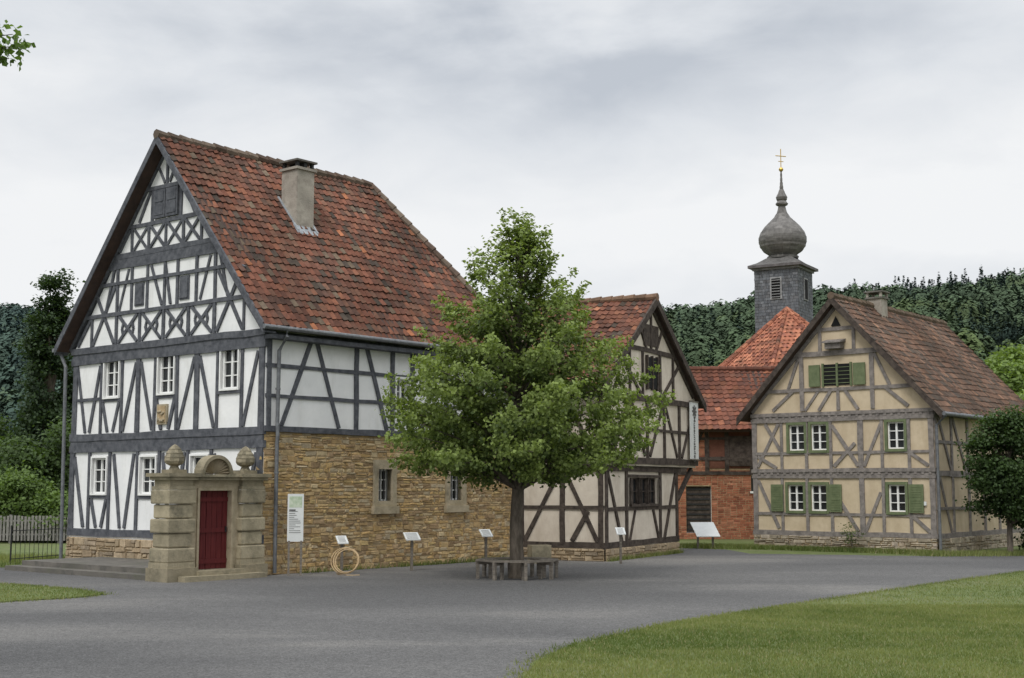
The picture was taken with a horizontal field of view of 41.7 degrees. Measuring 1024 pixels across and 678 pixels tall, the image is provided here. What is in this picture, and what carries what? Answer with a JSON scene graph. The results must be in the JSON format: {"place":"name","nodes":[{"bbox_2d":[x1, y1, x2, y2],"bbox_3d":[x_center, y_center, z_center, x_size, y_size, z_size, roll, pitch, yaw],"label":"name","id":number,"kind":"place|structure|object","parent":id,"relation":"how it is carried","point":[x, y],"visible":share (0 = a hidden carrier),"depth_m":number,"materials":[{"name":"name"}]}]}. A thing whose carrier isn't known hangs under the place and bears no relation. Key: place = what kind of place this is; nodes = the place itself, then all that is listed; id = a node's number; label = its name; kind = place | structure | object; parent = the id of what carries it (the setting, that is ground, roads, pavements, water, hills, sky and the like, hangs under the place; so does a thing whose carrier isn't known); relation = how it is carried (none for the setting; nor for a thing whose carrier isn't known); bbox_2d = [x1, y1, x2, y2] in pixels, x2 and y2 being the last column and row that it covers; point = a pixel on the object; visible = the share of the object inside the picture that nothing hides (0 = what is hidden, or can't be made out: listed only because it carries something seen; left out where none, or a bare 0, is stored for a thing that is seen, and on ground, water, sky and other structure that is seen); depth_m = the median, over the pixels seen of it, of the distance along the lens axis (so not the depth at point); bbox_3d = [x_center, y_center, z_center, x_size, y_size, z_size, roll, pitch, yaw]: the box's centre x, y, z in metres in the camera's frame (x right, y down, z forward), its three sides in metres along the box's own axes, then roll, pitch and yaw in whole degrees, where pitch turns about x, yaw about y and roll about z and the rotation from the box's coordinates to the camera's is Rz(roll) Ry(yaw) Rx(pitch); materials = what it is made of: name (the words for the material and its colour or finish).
{"place":"outdoors","nodes":[
{"label":"outdoors","id":0,"kind":"place"},
{"bbox_2d":[0,582,102,601],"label":"lawn","id":1,"kind":"structure","parent":0,"point":[40,590],"depth_m":26.18,"materials":[{"name":"green plant"}]},
{"bbox_2d":[331,547,359,575],"bbox_3d":[-3.939,5.285,31.908,0.747,0.663,0.402,-2,-6,14],"label":"hoop","id":2,"kind":"object","parent":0,"point":[336,569],"visible":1,"depth_m":31.88,"materials":[{"name":"beige wood"}]},
{"bbox_2d":[0,538,1023,573],"bbox_3d":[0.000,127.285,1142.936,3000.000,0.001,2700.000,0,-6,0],"label":"ground","id":3,"kind":"structure","parent":0,"point":[4,545],"depth_m":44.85,"materials":[{"name":"green plant"}]},
{"bbox_2d":[0,413,16,466],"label":"broadleaf tree","id":4,"kind":"object","parent":3,"relation":"on","point":[3,425],"visible":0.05,"depth_m":62.06,"materials":[{"name":"green plant"}]},
{"bbox_2d":[0,460,65,541],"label":"bush","id":5,"kind":"object","parent":3,"relation":"on","point":[23,484],"visible":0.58,"depth_m":50.53,"materials":[{"name":"green plant"}]},
{"bbox_2d":[0,430,67,539],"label":"broadleaf tree","id":6,"kind":"object","parent":3,"relation":"on","point":[13,455],"visible":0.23,"depth_m":52.97,"materials":[{"name":"green plant"}]},
{"bbox_2d":[0,515,68,542],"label":"picket fence","id":7,"kind":"object","parent":3,"relation":"on","point":[9,520],"visible":0.52,"depth_m":49.64,"materials":[{"name":"grey wood"}]},
{"bbox_2d":[9,525,59,563],"bbox_3d":[-13.202,5.670,37.305,0.046,1.050,2.328,-2,-6,15],"label":"iron railing","id":8,"kind":"object","parent":3,"relation":"on","point":[42,556],"visible":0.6,"depth_m":36.98,"materials":[{"name":"grey metal"}]},
{"bbox_2d":[16,489,68,541],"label":"bush","id":9,"kind":"object","parent":3,"relation":"on","point":[55,509],"visible":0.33,"depth_m":50.19,"materials":[{"name":"green plant"}]},
{"bbox_2d":[4,267,85,467],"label":"tall alder tree","id":10,"kind":"object","parent":3,"relation":"on","point":[46,367],"visible":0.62,"depth_m":59.53,"materials":[{"name":"green plant"}]},
{"bbox_2d":[19,415,71,493],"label":"broadleaf tree","id":11,"kind":"object","parent":3,"relation":"on","point":[53,437],"visible":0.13,"depth_m":53.69,"materials":[{"name":"green plant"}]},
{"bbox_2d":[377,207,675,578],"bbox_3d":[0.363,1.164,31.312,7.174,8.803,6.732,-2,-7,21],"label":"linden tree","id":12,"kind":"object","parent":3,"relation":"on","point":[542,416],"visible":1,"depth_m":30.36,"materials":[{"name":"green plant"}]},
{"bbox_2d":[690,522,719,548],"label":"lectern sign","id":13,"kind":"object","parent":3,"relation":"on","point":[704,529],"visible":0.98,"depth_m":45.54,"materials":[{"name":"grey wood"}]},
{"bbox_2d":[838,522,865,548],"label":"rose shrub","id":14,"kind":"object","parent":3,"relation":"on","point":[849,535],"visible":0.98,"depth_m":43.12,"materials":[{"name":"green plant"}]},
{"bbox_2d":[736,290,986,549],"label":"chimney boards and gutter","id":15,"kind":"object","parent":3,"relation":"on","point":[880,303],"visible":0.86,"depth_m":44.07,"materials":[{"name":"metal"}]},
{"bbox_2d":[752,310,1023,550],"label":"walls","id":16,"kind":"structure","parent":3,"relation":"on","point":[884,399],"depth_m":43.93,"materials":[{"name":"paint"}]},
{"bbox_2d":[754,532,1023,551],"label":"plinth","id":17,"kind":"structure","parent":3,"relation":"on","point":[974,543],"depth_m":43.96,"materials":[{"name":"stone"}]},
{"bbox_2d":[750,306,1022,538],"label":"timber frame","id":18,"kind":"object","parent":17,"relation":"on","point":[861,472],"visible":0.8,"depth_m":43.96,"materials":[{"name":"grey wood"}]},
{"bbox_2d":[771,316,926,514],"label":"windows and shutters","id":19,"kind":"structure","parent":18,"relation":"attached to","point":[826,497],"depth_m":44.43,"materials":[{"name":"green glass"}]},
{"bbox_2d":[741,303,1000,421],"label":"roof deck","id":20,"kind":"structure","parent":18,"relation":"on","point":[746,418],"depth_m":45.59,"materials":[{"name":"wood"}]},
{"bbox_2d":[763,292,1023,415],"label":"roof tiles","id":21,"kind":"object","parent":18,"relation":"on","point":[946,389],"visible":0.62,"depth_m":46.36,"materials":[{"name":"brown tile"}]},
{"bbox_2d":[954,403,1023,551],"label":"pear tree","id":22,"kind":"object","parent":3,"relation":"on","point":[999,480],"visible":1,"depth_m":41.05,"materials":[{"name":"green plant"}]},
{"bbox_2d":[978,343,1023,394],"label":"ash tree","id":23,"kind":"object","parent":3,"relation":"on","point":[1008,370],"visible":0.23,"depth_m":71.06,"materials":[{"name":"green plant"}]},
{"bbox_2d":[984,505,1023,549],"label":"climbing bush","id":24,"kind":"object","parent":3,"relation":"on","point":[1021,537],"visible":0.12,"depth_m":43.55,"materials":[{"name":"green plant"}]},
{"bbox_2d":[1014,389,1023,400],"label":"ash tree","id":25,"kind":"object","parent":3,"relation":"on","point":[1021,396],"depth_m":65.47,"materials":[{"name":"green plant"}]},
{"bbox_2d":[0,548,1023,677],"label":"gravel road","id":26,"kind":"structure","parent":0,"point":[456,620],"depth_m":22.57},
{"bbox_2d":[0,20,35,70],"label":"overhanging ash tree","id":27,"kind":"object","parent":26,"relation":"on","point":[16,45],"visible":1,"depth_m":12.38,"materials":[{"name":"green plant"}]},
{"bbox_2d":[5,557,148,579],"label":"stone steps","id":28,"kind":"structure","parent":26,"relation":"on","point":[121,568],"depth_m":32.52,"materials":[{"name":"stone"}]},
{"bbox_2d":[145,444,271,582],"bbox_3d":[-6.844,3.948,30.718,1.090,3.040,2.900,-5,-8,39],"label":"stone gate portal","id":29,"kind":"object","parent":26,"relation":"on","point":[211,524],"visible":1,"depth_m":30.56,"materials":[{"name":"stone"}]},
{"bbox_2d":[198,491,227,568],"bbox_3d":[-6.881,4.356,30.730,0.120,1.770,0.888,-5,-8,39],"label":"red door","id":30,"kind":"structure","parent":29,"relation":"in","point":[213,504],"depth_m":30.77,"materials":[{"name":"paint"}]},
{"bbox_2d":[67,155,509,543],"bbox_3d":[-6.164,0.101,35.800,12.475,10.297,7.380,0,-6,0],"label":"timber frame","id":31,"kind":"object","parent":26,"relation":"on","point":[167,199],"visible":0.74,"depth_m":34.92,"materials":[{"name":"grey wood"}]},
{"bbox_2d":[57,138,471,352],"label":"roof deck","id":32,"kind":"structure","parent":31,"relation":"on","point":[111,249],"depth_m":36.12,"materials":[{"name":"brown wood"}]},
{"bbox_2d":[153,129,529,352],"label":"roof tiles","id":33,"kind":"object","parent":31,"relation":"on","point":[295,297],"visible":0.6,"depth_m":36.13,"materials":[{"name":"red tile"}]},
{"bbox_2d":[54,137,275,355],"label":"barge boards","id":34,"kind":"object","parent":33,"relation":"attached to","point":[213,238],"visible":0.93,"depth_m":34.58,"materials":[{"name":"grey wood"}]},
{"bbox_2d":[277,158,318,236],"bbox_3d":[-5.825,-3.593,36.730,0.900,2.540,0.800,-5,-8,39],"label":"chimney","id":35,"kind":"object","parent":33,"relation":"on","point":[297,201],"visible":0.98,"depth_m":36.57,"materials":[{"name":"concrete"}]},
{"bbox_2d":[264,334,487,360],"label":"eave boards","id":36,"kind":"object","parent":31,"relation":"attached to","point":[341,344],"visible":0.64,"depth_m":33.96,"materials":[{"name":"grey wood"}]},
{"bbox_2d":[65,432,512,574],"bbox_3d":[-5.609,4.227,34.974,12.450,3.404,6.175,1,-6,-9],"label":"stonework","id":37,"kind":"object","parent":26,"relation":"on","point":[132,545],"visible":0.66,"depth_m":34.52,"materials":[{"name":"stone"}]},
{"bbox_2d":[67,159,511,574],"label":"walls","id":38,"kind":"structure","parent":26,"relation":"on","point":[310,413],"depth_m":34.56,"materials":[{"name":"white paint"}]},
{"bbox_2d":[156,404,168,424],"bbox_3d":[-9.019,1.938,34.596,0.420,0.520,0.134,-5,-8,39],"label":"stone relief","id":39,"kind":"object","parent":38,"relation":"attached to","point":[162,414],"visible":1,"depth_m":34.53,"materials":[{"name":"stone"}]},
{"bbox_2d":[89,349,468,513],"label":"windows","id":40,"kind":"structure","parent":38,"relation":"attached to","point":[381,504],"depth_m":35.06,"materials":[{"name":"wood"}]},
{"bbox_2d":[52,324,527,572],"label":"gutters and downpipes","id":41,"kind":"object","parent":26,"relation":"on","point":[287,329],"visible":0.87,"depth_m":33.12,"materials":[{"name":"metal"}]},
{"bbox_2d":[287,494,303,575],"bbox_3d":[-5.120,4.622,31.735,0.376,1.920,0.050,1,-6,-12],"label":"information board","id":42,"kind":"object","parent":26,"relation":"on","point":[295,515],"visible":1,"depth_m":31.75,"materials":[{"name":"white plastic"}]},
{"bbox_2d":[335,536,348,570],"bbox_3d":[-4.100,5.201,32.376,0.261,0.910,0.281,2,-7,-20],"label":"lectern sign","id":43,"kind":"object","parent":26,"relation":"on","point":[341,540],"visible":0.97,"depth_m":32.35,"materials":[{"name":"grey wood"}]},
{"bbox_2d":[403,532,420,570],"bbox_3d":[-2.500,5.306,33.522,0.381,0.950,0.281,2,-7,-20],"label":"lectern sign","id":44,"kind":"object","parent":26,"relation":"on","point":[411,536],"visible":1,"depth_m":33.51,"materials":[{"name":"grey wood"}]},
{"bbox_2d":[479,529,492,566],"bbox_3d":[-0.680,5.454,35.014,0.301,0.980,0.281,2,-7,-20],"label":"lectern sign","id":45,"kind":"object","parent":26,"relation":"on","point":[485,533],"visible":0.97,"depth_m":35.01,"materials":[{"name":"grey wood"}]},
{"bbox_2d":[475,557,558,580],"bbox_3d":[0.120,5.264,30.810,1.812,0.443,1.812,4,-8,-34],"label":"tree bench","id":46,"kind":"object","parent":26,"relation":"on","point":[493,563],"visible":0.88,"depth_m":30.44,"materials":[{"name":"grey wood"}]},
{"bbox_2d":[527,545,550,563],"bbox_3d":[0.750,5.889,36.778,0.558,0.500,0.398,2,-7,-17],"label":"stone trough","id":47,"kind":"object","parent":26,"relation":"on","point":[539,551],"visible":0.53,"depth_m":36.61,"materials":[{"name":"stone"}]},
{"bbox_2d":[504,293,706,561],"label":"timber framed cottage","id":48,"kind":"structure","parent":26,"relation":"on","point":[577,520],"depth_m":40.20,"materials":[{"name":"white paint"}]},
{"bbox_2d":[629,478,660,506],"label":"windows","id":49,"kind":"structure","parent":48,"relation":"in","point":[642,490],"depth_m":40.51,"materials":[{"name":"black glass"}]},
{"bbox_2d":[689,400,699,461],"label":"shop banner","id":50,"kind":"object","parent":48,"relation":"attached to","point":[694,436],"visible":1,"depth_m":43.69,"materials":[{"name":"white fabric"}]},
{"bbox_2d":[615,527,625,563],"bbox_3d":[2.950,5.618,36.505,0.249,0.980,0.279,1,-6,-6],"label":"lectern sign","id":51,"kind":"object","parent":26,"relation":"on","point":[620,531],"visible":1,"depth_m":36.49,"materials":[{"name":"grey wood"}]},
{"bbox_2d":[0,0,1023,310],"label":"sky","id":52,"kind":"structure","parent":0,"point":[648,135],"materials":[{"name":"grey"}]},
{"bbox_2d":[2,570,1023,677],"bbox_3d":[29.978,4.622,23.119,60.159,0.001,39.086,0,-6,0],"label":"lawn","id":53,"kind":"structure","parent":0,"point":[932,597],"depth_m":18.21,"materials":[{"name":"green plant"}]},
{"bbox_2d":[678,365,775,538],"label":"brick barn","id":54,"kind":"structure","parent":0,"point":[718,491],"depth_m":53.74,"materials":[{"name":"brick"}]},
{"bbox_2d":[718,149,817,366],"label":"church tower","id":55,"kind":"structure","parent":0,"point":[783,287],"depth_m":71.64,"materials":[{"name":"stone"}]},
{"bbox_3d":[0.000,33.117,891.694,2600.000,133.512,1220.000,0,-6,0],"label":"hill","id":56,"kind":"structure","parent":0,"visible":0},
{"bbox_2d":[0,266,1023,446],"bbox_3d":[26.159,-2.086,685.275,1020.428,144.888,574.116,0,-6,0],"label":"forest","id":57,"kind":"object","parent":56,"relation":"on","point":[981,313],"visible":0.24,"depth_m":665.21,"materials":[{"name":"green plant"}]}
]}

